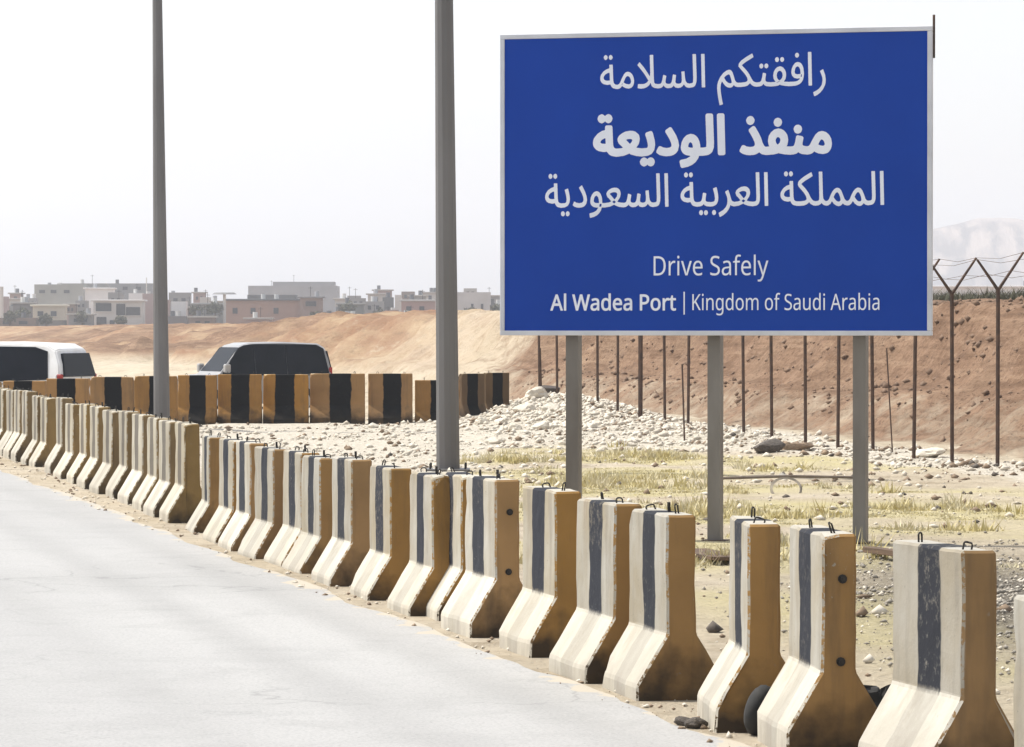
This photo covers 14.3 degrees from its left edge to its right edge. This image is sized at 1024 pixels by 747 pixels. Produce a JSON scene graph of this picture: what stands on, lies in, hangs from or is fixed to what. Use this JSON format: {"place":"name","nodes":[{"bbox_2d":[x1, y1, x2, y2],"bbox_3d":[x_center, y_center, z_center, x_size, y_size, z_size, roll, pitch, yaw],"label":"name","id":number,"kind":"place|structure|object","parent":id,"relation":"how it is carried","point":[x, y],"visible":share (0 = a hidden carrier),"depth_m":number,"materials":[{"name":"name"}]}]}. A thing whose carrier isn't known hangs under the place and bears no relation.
{"place":"outdoors","nodes":[
{"label":"outdoors","id":0,"kind":"place"},
{"bbox_2d":[0,470,750,746],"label":"road","id":1,"kind":"structure","parent":0,"point":[117,629],"depth_m":23.24,"materials":[{"name":"asphalt"}]},
{"bbox_2d":[0,298,1023,746],"bbox_3d":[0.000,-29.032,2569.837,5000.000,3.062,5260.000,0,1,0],"label":"ground","id":2,"kind":"structure","parent":0,"point":[390,342],"depth_m":71.21,"materials":[{"name":"sand"}]},
{"bbox_2d":[0,386,11,439],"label":"concrete barrier","id":3,"kind":"object","parent":2,"relation":"on","point":[3,420],"visible":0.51,"depth_m":62.33,"materials":[{"name":"concrete"}]},
{"bbox_2d":[0,387,13,455],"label":"concrete barrier","id":4,"kind":"object","parent":2,"relation":"on","point":[4,440],"visible":0.41,"depth_m":61.21,"materials":[{"name":"concrete"}]},
{"bbox_2d":[2,310,17,325],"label":"tree","id":5,"kind":"object","parent":2,"relation":"on","point":[9,315],"visible":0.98,"depth_m":664.52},
{"bbox_2d":[3,388,27,458],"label":"concrete barrier","id":6,"kind":"object","parent":2,"relation":"on","point":[12,441],"visible":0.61,"depth_m":59.66,"materials":[{"name":"concrete"}]},
{"bbox_2d":[0,312,38,325],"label":"hut","id":7,"kind":"object","parent":2,"relation":"on","point":[23,320],"visible":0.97,"depth_m":667.95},
{"bbox_2d":[10,292,36,317],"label":"shed","id":8,"kind":"structure","parent":2,"relation":"on","point":[25,303],"depth_m":704.92,"materials":[{"name":"concrete"}]},
{"bbox_2d":[11,388,37,461],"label":"concrete barrier","id":9,"kind":"object","parent":2,"relation":"on","point":[21,445],"visible":0.6,"depth_m":58.03,"materials":[{"name":"concrete"}]},
{"bbox_2d":[3,379,46,395],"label":"concrete barrier","id":10,"kind":"object","parent":2,"relation":"on","point":[39,387],"visible":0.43,"depth_m":71.42,"materials":[{"name":"concrete"}]},
{"bbox_2d":[21,393,47,465],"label":"concrete barrier","id":11,"kind":"object","parent":2,"relation":"on","point":[33,444],"visible":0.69,"depth_m":56.80,"materials":[{"name":"concrete"}]},
{"bbox_2d":[29,394,55,466],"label":"concrete barrier","id":12,"kind":"object","parent":2,"relation":"on","point":[43,449],"visible":0.69,"depth_m":55.87,"materials":[{"name":"concrete"}]},
{"bbox_2d":[38,313,52,325],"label":"tree","id":13,"kind":"object","parent":2,"relation":"on","point":[44,319],"visible":1,"depth_m":669.61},
{"bbox_2d":[0,341,96,392],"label":"parked suv","id":14,"kind":"object","parent":2,"relation":"on","point":[29,361],"visible":0.25,"depth_m":80.98,"materials":[{"name":"white paint"}]},
{"bbox_2d":[30,305,69,319],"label":"flat roofed house","id":15,"kind":"structure","parent":2,"relation":"on","point":[57,312],"depth_m":699.92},
{"bbox_2d":[44,393,73,473],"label":"concrete barrier","id":16,"kind":"object","parent":2,"relation":"on","point":[56,454],"visible":0.61,"depth_m":53.27,"materials":[{"name":"concrete"}]},
{"bbox_2d":[34,283,86,304],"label":"apartment block","id":17,"kind":"structure","parent":2,"relation":"on","point":[54,294],"depth_m":899.86,"materials":[{"name":"concrete"}]},
{"bbox_2d":[53,401,79,478],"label":"concrete barrier","id":18,"kind":"object","parent":2,"relation":"on","point":[68,458],"visible":0.62,"depth_m":51.60,"materials":[{"name":"concrete"}]},
{"bbox_2d":[46,375,89,403],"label":"concrete barrier","id":19,"kind":"object","parent":2,"relation":"on","point":[76,390],"visible":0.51,"depth_m":72.92,"materials":[{"name":"concrete"}]},
{"bbox_2d":[66,303,96,324],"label":"hut","id":20,"kind":"object","parent":2,"relation":"on","point":[73,319],"visible":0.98,"depth_m":689.95,"materials":[{"name":"concrete"}]},
{"bbox_2d":[66,400,97,483],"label":"concrete barrier","id":21,"kind":"object","parent":2,"relation":"on","point":[78,464],"visible":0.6,"depth_m":50.08,"materials":[{"name":"concrete"}]},
{"bbox_2d":[57,280,108,287],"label":"apartment block","id":22,"kind":"structure","parent":2,"relation":"on","point":[100,285],"depth_m":929.83,"materials":[{"name":"concrete"}]},
{"bbox_2d":[76,402,109,488],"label":"concrete barrier","id":23,"kind":"object","parent":2,"relation":"on","point":[85,477],"visible":0.64,"depth_m":48.53,"materials":[{"name":"concrete"}]},
{"bbox_2d":[83,283,116,313],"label":"warehouse","id":24,"kind":"structure","parent":2,"relation":"on","point":[95,293],"depth_m":859.87,"materials":[{"name":"concrete"}]},
{"bbox_2d":[89,406,119,493],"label":"concrete barrier","id":25,"kind":"object","parent":2,"relation":"on","point":[105,472],"visible":0.63,"depth_m":47.00,"materials":[{"name":"concrete"}]},
{"bbox_2d":[90,375,134,410],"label":"concrete barrier","id":26,"kind":"object","parent":2,"relation":"on","point":[113,392],"visible":0.56,"depth_m":75.93,"materials":[{"name":"concrete"}]},
{"bbox_2d":[108,292,124,299],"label":"hut","id":27,"kind":"object","parent":2,"relation":"on","point":[116,295],"visible":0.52,"depth_m":839.87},
{"bbox_2d":[91,291,147,324],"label":"pillared house","id":28,"kind":"structure","parent":2,"relation":"on","point":[109,311],"depth_m":699.91,"materials":[{"name":"concrete"}]},
{"bbox_2d":[95,303,111,311],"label":"window","id":29,"kind":"structure","parent":28,"relation":"in","point":[100,307],"depth_m":699.76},
{"bbox_2d":[126,307,140,315],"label":"window","id":30,"kind":"structure","parent":28,"relation":"in","point":[130,311],"depth_m":699.76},
{"bbox_2d":[105,407,139,498],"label":"concrete barrier","id":31,"kind":"object","parent":2,"relation":"on","point":[118,478],"visible":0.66,"depth_m":45.82,"materials":[{"name":"concrete"}]},
{"bbox_2d":[108,280,152,299],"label":"apartment block","id":32,"kind":"structure","parent":2,"relation":"on","point":[126,288],"depth_m":949.83,"materials":[{"name":"concrete"}]},
{"bbox_2d":[117,409,154,504],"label":"concrete barrier","id":33,"kind":"object","parent":2,"relation":"on","point":[137,475],"visible":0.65,"depth_m":44.43,"materials":[{"name":"concrete"}]},
{"bbox_2d":[142,291,152,323],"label":"plain house","id":34,"kind":"structure","parent":2,"relation":"on","point":[148,295],"depth_m":714.92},
{"bbox_2d":[132,413,169,510],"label":"concrete barrier","id":35,"kind":"object","parent":2,"relation":"on","point":[146,488],"visible":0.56,"depth_m":42.95,"materials":[{"name":"concrete"}]},
{"bbox_2d":[134,374,178,420],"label":"concrete barrier","id":36,"kind":"object","parent":2,"relation":"on","point":[144,396],"visible":0.56,"depth_m":77.94,"materials":[{"name":"concrete"}]},
{"bbox_2d":[152,0,169,417],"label":"lamp post","id":37,"kind":"object","parent":2,"relation":"on","point":[160,354],"visible":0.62,"depth_m":75.87,"materials":[{"name":"metal"}]},
{"bbox_2d":[143,416,181,517],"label":"concrete barrier","id":38,"kind":"object","parent":2,"relation":"on","point":[158,495],"visible":0.56,"depth_m":41.46,"materials":[{"name":"concrete"}]},
{"bbox_2d":[168,311,188,323],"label":"shed","id":39,"kind":"structure","parent":2,"relation":"on","point":[174,319],"depth_m":699.94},
{"bbox_2d":[171,301,187,315],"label":"water cabin","id":40,"kind":"object","parent":2,"relation":"on","point":[182,306],"visible":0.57,"depth_m":704.92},
{"bbox_2d":[169,291,190,302],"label":"hut","id":41,"kind":"object","parent":2,"relation":"on","point":[173,296],"visible":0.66,"depth_m":879.87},
{"bbox_2d":[159,417,201,522],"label":"concrete barrier","id":42,"kind":"object","parent":2,"relation":"on","point":[182,501],"visible":0.81,"depth_m":40.12,"materials":[{"name":"concrete"}]},
{"bbox_2d":[178,373,217,424],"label":"concrete barrier","id":43,"kind":"object","parent":2,"relation":"on","point":[197,399],"visible":0.9,"depth_m":79.53,"materials":[{"name":"concrete"}]},
{"bbox_2d":[187,307,218,323],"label":"hut","id":44,"kind":"object","parent":2,"relation":"on","point":[198,318],"visible":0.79,"depth_m":684.94,"materials":[{"name":"concrete"}]},
{"bbox_2d":[185,430,223,532],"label":"concrete barrier","id":45,"kind":"object","parent":2,"relation":"on","point":[203,514],"visible":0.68,"depth_m":38.21,"materials":[{"name":"concrete"}]},
{"bbox_2d":[188,294,222,323],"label":"slate house","id":46,"kind":"structure","parent":2,"relation":"on","point":[218,320],"depth_m":729.92,"materials":[{"name":"concrete"}]},
{"bbox_2d":[203,301,223,315],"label":"tree","id":47,"kind":"object","parent":2,"relation":"on","point":[214,308],"visible":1,"depth_m":689.52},
{"bbox_2d":[203,434,242,543],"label":"concrete barrier","id":48,"kind":"object","parent":2,"relation":"on","point":[219,520],"visible":0.5,"depth_m":36.66,"materials":[{"name":"concrete"}]},
{"bbox_2d":[218,374,261,423],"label":"concrete barrier","id":49,"kind":"object","parent":2,"relation":"on","point":[239,398],"visible":0.91,"depth_m":79.83,"materials":[{"name":"concrete"}]},
{"bbox_2d":[218,436,266,550],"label":"concrete barrier","id":50,"kind":"object","parent":2,"relation":"on","point":[237,528],"visible":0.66,"depth_m":35.33,"materials":[{"name":"concrete"}]},
{"bbox_2d":[243,307,273,322],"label":"hut","id":51,"kind":"object","parent":2,"relation":"on","point":[255,318],"visible":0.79,"depth_m":669.95,"materials":[{"name":"concrete"}]},
{"bbox_2d":[226,294,299,323],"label":"warehouse","id":52,"kind":"structure","parent":2,"relation":"on","point":[276,308],"depth_m":699.92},
{"bbox_2d":[247,295,297,298],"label":"parapet","id":53,"kind":"structure","parent":52,"relation":"attached to","point":[272,296],"depth_m":744.89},
{"bbox_2d":[237,442,289,558],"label":"concrete barrier","id":54,"kind":"object","parent":2,"relation":"on","point":[261,533],"visible":0.66,"depth_m":34.11,"materials":[{"name":"concrete"}]},
{"bbox_2d":[263,373,308,423],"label":"concrete barrier","id":55,"kind":"object","parent":2,"relation":"on","point":[285,398],"visible":0.85,"depth_m":80.13,"materials":[{"name":"concrete"}]},
{"bbox_2d":[264,445,319,566],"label":"concrete barrier","id":56,"kind":"object","parent":2,"relation":"on","point":[283,543],"visible":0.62,"depth_m":33.22,"materials":[{"name":"concrete"}]},
{"bbox_2d":[248,280,339,311],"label":"apartment block","id":57,"kind":"structure","parent":2,"relation":"on","point":[329,293],"depth_m":1149.81,"materials":[{"name":"concrete"}]},
{"bbox_2d":[273,282,335,285],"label":"parapet","id":58,"kind":"structure","parent":57,"relation":"attached to","point":[304,283],"depth_m":1179.78,"materials":[{"name":"concrete"}]},
{"bbox_2d":[281,449,332,573],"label":"concrete barrier","id":59,"kind":"object","parent":2,"relation":"on","point":[309,546],"visible":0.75,"depth_m":32.05,"materials":[{"name":"concrete"}]},
{"bbox_2d":[297,286,324,316],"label":"plain house","id":60,"kind":"structure","parent":2,"relation":"on","point":[309,304],"depth_m":694.91,"materials":[{"name":"concrete"}]},
{"bbox_2d":[310,371,364,424],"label":"concrete barrier","id":61,"kind":"object","parent":2,"relation":"on","point":[337,397],"visible":0.88,"depth_m":80.42,"materials":[{"name":"concrete"}]},
{"bbox_2d":[311,451,371,586],"bbox_3d":[-1.207,1.108,30.806,0.483,1.054,0.874,0,1,-12],"label":"concrete barrier","id":62,"kind":"object","parent":2,"relation":"on","point":[343,556],"visible":0.76,"depth_m":30.39,"materials":[{"name":"concrete"}]},
{"bbox_2d":[336,298,366,313],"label":"building","id":63,"kind":"structure","parent":2,"relation":"on","point":[360,309],"depth_m":704.92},
{"bbox_2d":[364,296,383,313],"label":"plain house","id":64,"kind":"structure","parent":2,"relation":"on","point":[369,307],"depth_m":719.91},
{"bbox_2d":[0,457,757,746],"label":"verge pebbles","id":65,"kind":"object","parent":2,"relation":"on","point":[728,735],"visible":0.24,"depth_m":30.02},
{"bbox_2d":[350,459,410,600],"bbox_3d":[-0.869,1.141,29.227,0.484,1.043,0.875,0,1,-11],"label":"concrete barrier","id":66,"kind":"object","parent":2,"relation":"on","point":[383,565],"visible":0.69,"depth_m":28.81,"materials":[{"name":"concrete"}]},
{"bbox_2d":[199,423,565,484],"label":"scattered rubble","id":67,"kind":"object","parent":2,"relation":"on","point":[402,452],"visible":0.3,"depth_m":66.50,"materials":[{"name":"stone"}]},
{"bbox_2d":[383,292,393,310],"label":"plain house","id":68,"kind":"structure","parent":2,"relation":"on","point":[388,300],"depth_m":739.90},
{"bbox_2d":[368,372,412,423],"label":"concrete barrier","id":69,"kind":"object","parent":2,"relation":"on","point":[390,398],"visible":0.86,"depth_m":80.72,"materials":[{"name":"concrete"}]},
{"bbox_2d":[399,290,435,311],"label":"plain house","id":70,"kind":"structure","parent":2,"relation":"on","point":[411,303],"depth_m":699.91,"materials":[{"name":"concrete"}]},
{"bbox_2d":[387,466,449,615],"bbox_3d":[-0.542,1.149,27.690,0.482,1.054,0.874,0,1,-11],"label":"concrete barrier","id":71,"kind":"object","parent":2,"relation":"on","point":[420,578],"visible":0.73,"depth_m":27.36,"materials":[{"name":"concrete"}]},
{"bbox_2d":[415,377,435,421],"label":"concrete barrier","id":72,"kind":"object","parent":2,"relation":"on","point":[425,400],"visible":0.41,"depth_m":80.92,"materials":[{"name":"concrete"}]},
{"bbox_2d":[427,0,469,471],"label":"lamp post","id":73,"kind":"object","parent":2,"relation":"on","point":[447,421],"visible":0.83,"depth_m":53.47,"materials":[{"name":"metal"}]},
{"bbox_2d":[426,467,473,620],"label":"concrete barrier","id":74,"kind":"object","parent":2,"relation":"on","point":[446,586],"visible":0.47,"depth_m":26.95,"materials":[{"name":"concrete"}]},
{"bbox_2d":[458,372,486,416],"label":"concrete barrier","id":75,"kind":"object","parent":2,"relation":"on","point":[472,394],"visible":0.78,"depth_m":81.91,"materials":[{"name":"concrete"}]},
{"bbox_2d":[457,292,490,309],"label":"flat roofed house","id":76,"kind":"structure","parent":2,"relation":"on","point":[479,300],"depth_m":759.89,"materials":[{"name":"concrete"}]},
{"bbox_2d":[441,469,522,637],"bbox_3d":[-0.124,1.127,25.785,0.485,1.054,0.891,0,1,-13],"label":"concrete barrier","id":77,"kind":"object","parent":2,"relation":"on","point":[483,597],"visible":0.87,"depth_m":25.40,"materials":[{"name":"concrete"}]},
{"bbox_2d":[484,371,509,409],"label":"concrete barrier","id":78,"kind":"object","parent":2,"relation":"on","point":[497,389],"visible":0.62,"depth_m":83.42,"materials":[{"name":"concrete"}]},
{"bbox_2d":[524,386,547,399],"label":"boulder","id":79,"kind":"object","parent":2,"relation":"on","point":[539,392],"visible":0.81,"depth_m":84.12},
{"bbox_2d":[499,482,580,657],"bbox_3d":[0.236,1.155,24.279,0.483,1.052,0.875,0,1,-12],"label":"concrete barrier","id":80,"kind":"object","parent":2,"relation":"on","point":[539,616],"visible":0.82,"depth_m":23.96,"materials":[{"name":"concrete"}]},
{"bbox_2d":[549,492,641,683],"bbox_3d":[0.531,1.180,22.542,0.485,1.044,0.874,0,1,-13],"label":"concrete barrier","id":81,"kind":"object","parent":2,"relation":"on","point":[590,636],"visible":0.72,"depth_m":22.32,"materials":[{"name":"concrete"}]},
{"bbox_2d":[199,408,1021,676],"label":"loose stones","id":82,"kind":"object","parent":2,"relation":"on","point":[713,627],"visible":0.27,"depth_m":50.66,"materials":[{"name":"stone"}]},
{"bbox_2d":[354,391,889,465],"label":"white rubble","id":83,"kind":"object","parent":2,"relation":"on","point":[609,411],"visible":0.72,"depth_m":73.38,"materials":[{"name":"stone"}]},
{"bbox_2d":[602,502,713,700],"bbox_3d":[0.789,1.196,21.532,0.481,1.055,0.873,0,1,-11],"label":"concrete barrier","id":84,"kind":"object","parent":2,"relation":"on","point":[659,653],"visible":0.91,"depth_m":21.13,"materials":[{"name":"concrete"}]},
{"bbox_2d":[681,364,684,440],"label":"iron stake","id":85,"kind":"object","parent":2,"relation":"on","point":[683,402],"visible":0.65,"depth_m":66.61,"materials":[{"name":"metal"}]},
{"bbox_2d":[684,717,707,728],"bbox_3d":[0.884,1.685,19.669,0.113,0.079,0.140,0,1,34],"label":"dark stone","id":86,"kind":"object","parent":2,"relation":"on","point":[694,722],"visible":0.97,"depth_m":19.62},
{"bbox_2d":[695,548,729,560],"bbox_3d":[1.644,1.497,33.919,0.300,0.031,1.246,0,1,-13],"label":"timber board","id":87,"kind":"object","parent":2,"relation":"on","point":[719,556],"visible":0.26,"depth_m":33.62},
{"bbox_2d":[500,15,934,543],"bbox_3d":[1.843,-0.678,36.681,3.970,4.965,0.332,0,1,16],"label":"road sign","id":88,"kind":"object","parent":2,"relation":"on","point":[714,186],"visible":1,"depth_m":36.52,"materials":[{"name":"metal"}]},
{"bbox_2d":[434,439,1023,568],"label":"dry grass","id":89,"kind":"structure","parent":2,"relation":"on","point":[599,480],"depth_m":47.06,"materials":[{"name":"plant"}]},
{"bbox_2d":[697,506,784,732],"bbox_3d":[1.175,1.182,19.859,0.482,1.055,0.874,0,1,-3],"label":"concrete barrier","id":90,"kind":"object","parent":2,"relation":"on","point":[749,660],"visible":0.89,"depth_m":19.43,"materials":[{"name":"concrete"}]},
{"bbox_2d":[744,685,770,734],"bbox_3d":[1.174,1.591,19.328,0.083,0.252,0.246,14,7,27],"label":"old tyre","id":91,"kind":"object","parent":2,"relation":"on","point":[757,696],"visible":0.48,"depth_m":19.24,"materials":[{"name":"black rubber"}]},
{"bbox_2d":[512,295,1023,445],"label":"earth clods","id":92,"kind":"object","parent":2,"relation":"on","point":[884,384],"visible":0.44,"depth_m":77.27,"materials":[{"name":"soil"}]},
{"bbox_2d":[753,438,785,452],"bbox_3d":[3.895,1.126,62.433,0.406,0.267,0.863,0,1,28],"label":"rock","id":93,"kind":"object","parent":2,"relation":"on","point":[773,445],"visible":0.91,"depth_m":62.25,"materials":[{"name":"stone"}]},
{"bbox_2d":[538,252,1023,464],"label":"perimeter fence","id":94,"kind":"object","parent":2,"relation":"on","point":[640,369],"visible":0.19,"depth_m":64.39,"materials":[{"name":"metal"}]},
{"bbox_2d":[723,475,852,479],"bbox_3d":[3.310,1.234,48.819,1.679,0.053,0.033,0,1,-9],"label":"iron pipe","id":95,"kind":"object","parent":2,"relation":"on","point":[791,476],"visible":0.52,"depth_m":48.80,"materials":[{"name":"metal"}]},
{"bbox_2d":[781,442,814,450],"bbox_3d":[4.379,1.132,63.119,0.579,0.144,0.294,0,1,7],"label":"brown rock","id":96,"kind":"object","parent":2,"relation":"on","point":[801,446],"visible":0.91,"depth_m":62.99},
{"bbox_2d":[587,412,1023,472],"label":"rocks","id":97,"kind":"object","parent":2,"relation":"on","point":[972,462],"visible":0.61,"depth_m":61.56,"materials":[{"name":"stone"}]},
{"bbox_2d":[757,518,876,746],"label":"concrete barrier","id":98,"kind":"object","parent":2,"relation":"on","point":[817,695],"visible":0.98,"depth_m":18.31,"materials":[{"name":"concrete"}]},
{"bbox_2d":[700,514,1023,700],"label":"gravel patch","id":99,"kind":"object","parent":2,"relation":"on","point":[1001,601],"visible":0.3,"depth_m":30.03,"materials":[{"name":"gravel"}]},
{"bbox_2d":[864,684,890,707],"bbox_3d":[1.785,1.599,20.094,0.299,0.180,0.180,0,1,32],"label":"rubber scrap","id":100,"kind":"object","parent":2,"relation":"on","point":[877,694],"visible":0.19,"depth_m":20.04,"materials":[{"name":"rubber"}]},
{"bbox_2d":[863,546,892,555],"bbox_3d":[3.088,1.476,33.978,0.100,0.051,0.653,0,1,-19],"label":"timber board","id":101,"kind":"object","parent":2,"relation":"on","point":[879,550],"visible":0.58,"depth_m":33.98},
{"bbox_2d":[886,348,892,451],"bbox_3d":[5.710,0.454,61.918,0.024,1.677,0.155,-1,1,-41],"label":"iron stake","id":102,"kind":"object","parent":2,"relation":"on","point":[889,399],"visible":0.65,"depth_m":61.91,"materials":[{"name":"metal"}]},
{"bbox_2d":[916,447,945,457],"bbox_3d":[6.132,1.181,60.792,0.383,0.178,0.655,0,1,-29],"label":"boulder","id":103,"kind":"object","parent":2,"relation":"on","point":[932,452],"visible":0.84,"depth_m":60.58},
{"bbox_2d":[858,532,1013,746],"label":"concrete barrier","id":104,"kind":"object","parent":2,"relation":"on","point":[941,691],"visible":1,"depth_m":17.17,"materials":[{"name":"concrete"}]},
{"bbox_2d":[933,285,1023,300],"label":"crest scrub","id":105,"kind":"object","parent":2,"relation":"on","point":[1004,295],"depth_m":86.89,"materials":[{"name":"plant"}]},
{"bbox_2d":[1013,595,1023,746],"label":"concrete barrier","id":106,"kind":"object","parent":2,"relation":"on","point":[1018,700],"visible":1,"depth_m":14.11,"materials":[{"name":"concrete"}]},
{"bbox_2d":[0,0,1023,307],"label":"sky","id":107,"kind":"structure","parent":0,"point":[300,134],"materials":[{"name":"white"}]},
{"bbox_2d":[933,218,1023,285],"bbox_3d":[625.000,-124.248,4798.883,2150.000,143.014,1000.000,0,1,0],"label":"mountain","id":108,"kind":"structure","parent":0,"point":[981,239],"depth_m":4497.78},
{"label":"side road","id":109,"kind":"structure","parent":0,"visible":0},
{"bbox_2d":[177,342,331,408],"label":"parked suv","id":110,"kind":"object","parent":109,"relation":"on","point":[263,358],"visible":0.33,"depth_m":109.47,"materials":[{"name":"silver metal"}]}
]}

